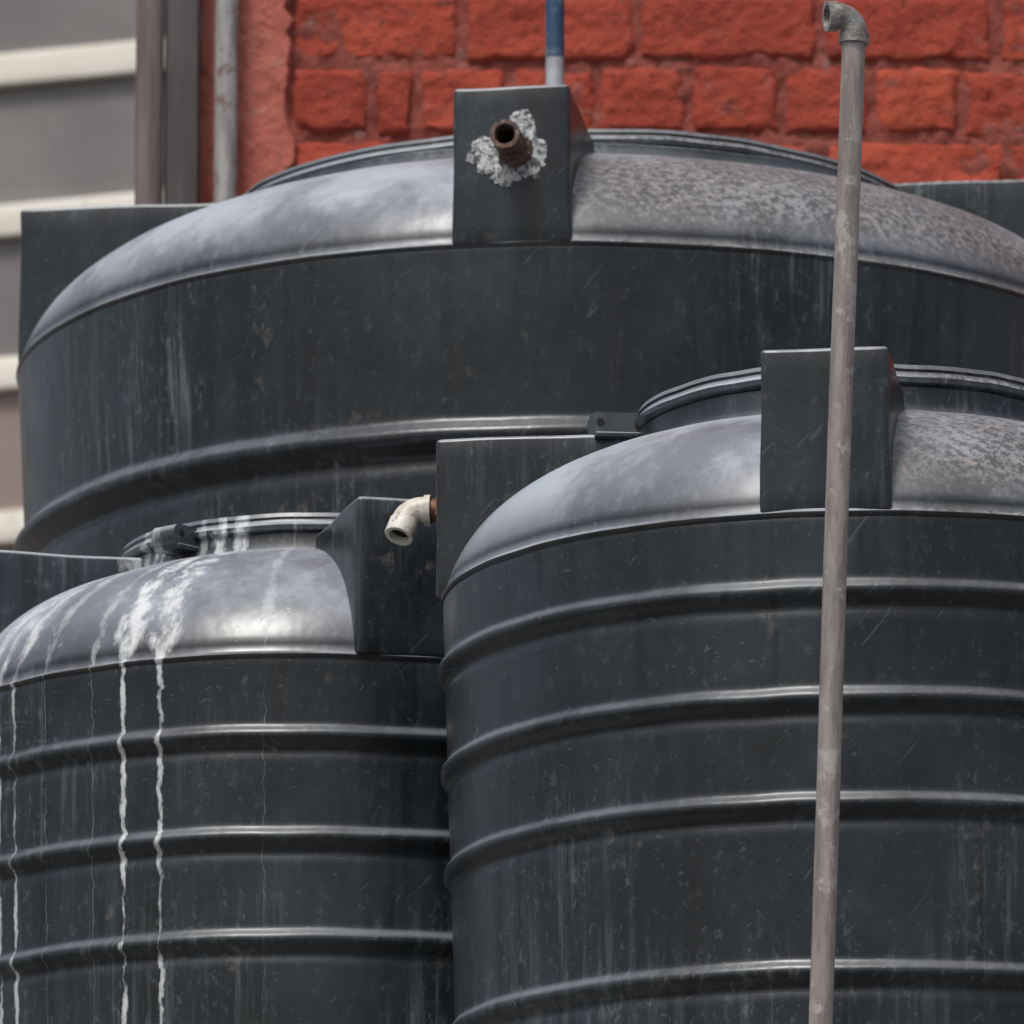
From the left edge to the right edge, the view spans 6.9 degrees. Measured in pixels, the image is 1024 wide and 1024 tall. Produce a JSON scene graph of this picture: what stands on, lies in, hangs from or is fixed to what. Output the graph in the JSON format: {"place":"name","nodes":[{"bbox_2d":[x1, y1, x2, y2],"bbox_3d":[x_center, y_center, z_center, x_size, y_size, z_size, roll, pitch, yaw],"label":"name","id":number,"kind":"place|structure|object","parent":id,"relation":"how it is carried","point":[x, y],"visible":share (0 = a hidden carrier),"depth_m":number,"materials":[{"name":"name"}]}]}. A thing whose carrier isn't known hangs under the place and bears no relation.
{"place":"outdoors","nodes":[
{"label":"outdoors","id":0,"kind":"place"},
{"bbox_2d":[199,0,214,203],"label":"plaster return","id":1,"kind":"object","parent":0,"point":[207,93],"depth_m":11.10,"materials":[{"name":"red paint"}]},
{"bbox_2d":[214,0,238,202],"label":"wall pipe","id":2,"kind":"object","parent":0,"point":[226,104],"depth_m":11.05,"materials":[{"name":"grey metal"}]},
{"bbox_2d":[0,497,454,1023],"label":"water tank","id":3,"kind":"object","parent":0,"point":[224,795],"visible":0.6,"depth_m":8.48,"materials":[{"name":"plastic"}]},
{"bbox_2d":[14,84,1023,556],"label":"water tank","id":4,"kind":"object","parent":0,"point":[336,334],"visible":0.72,"depth_m":9.47,"materials":[{"name":"plastic"}]},
{"bbox_2d":[545,0,563,84],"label":"filler pipe","id":5,"kind":"object","parent":4,"relation":"on","point":[554,33],"visible":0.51,"depth_m":10.25,"materials":[{"name":"blue paint"}]},
{"bbox_2d":[385,346,1023,1023],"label":"water tank","id":6,"kind":"object","parent":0,"point":[629,666],"visible":0.96,"depth_m":7.85,"materials":[{"name":"plastic"}]},
{"label":"ground","id":7,"kind":"structure","parent":0,"visible":0},
{"bbox_2d":[134,0,164,204],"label":"downpipe","id":8,"kind":"object","parent":7,"relation":"on","point":[149,93],"depth_m":11.04,"materials":[{"name":"grey metal"}]},
{"bbox_2d":[293,0,1023,183],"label":"bricks","id":9,"kind":"object","parent":7,"relation":"on","point":[915,99],"visible":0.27,"depth_m":11.11,"materials":[{"name":"red brick"}]},
{"bbox_2d":[286,0,1023,179],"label":"mortar","id":10,"kind":"object","parent":9,"relation":"attached to","point":[1008,138],"visible":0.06,"depth_m":11.11,"materials":[{"name":"red concrete"}]},
{"bbox_2d":[809,1,868,1023],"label":"metal pipe","id":11,"kind":"object","parent":7,"relation":"on","point":[847,22],"visible":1,"depth_m":7.61,"materials":[{"name":"grey metal"}]},
{"bbox_3d":[-1.686,1.557,21.948,8.680,9.660,3.007,-5,-13,20],"label":"wall","id":12,"kind":"object","parent":7,"relation":"on","visible":0},
{"bbox_2d":[0,391,22,550],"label":"panels","id":13,"kind":"object","parent":12,"relation":"attached to","point":[11,493],"depth_m":20.44,"materials":[{"name":"grey metal"}]},
{"bbox_2d":[0,0,164,356],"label":"panels","id":14,"kind":"object","parent":12,"relation":"attached to","point":[68,140],"depth_m":20.57,"materials":[{"name":"grey metal"}]},
{"bbox_2d":[0,41,164,545],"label":"ledges","id":15,"kind":"object","parent":12,"relation":"attached to","point":[69,64],"depth_m":20.55,"materials":[{"name":"white paint"}]},
{"bbox_3d":[1.654,0.899,10.900,4.132,6.163,0.226,0,-13,0],"label":"wall","id":16,"kind":"object","parent":7,"relation":"on","visible":0},
{"bbox_2d":[164,0,200,204],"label":"square downpipe","id":17,"kind":"object","parent":16,"relation":"attached to","point":[182,102],"depth_m":11.05,"materials":[{"name":"metal"}]},
{"bbox_2d":[237,0,296,196],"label":"plaster strip","id":18,"kind":"object","parent":16,"relation":"attached to","point":[266,145],"visible":0.15,"depth_m":11.09,"materials":[{"name":"red paint"}]}
]}

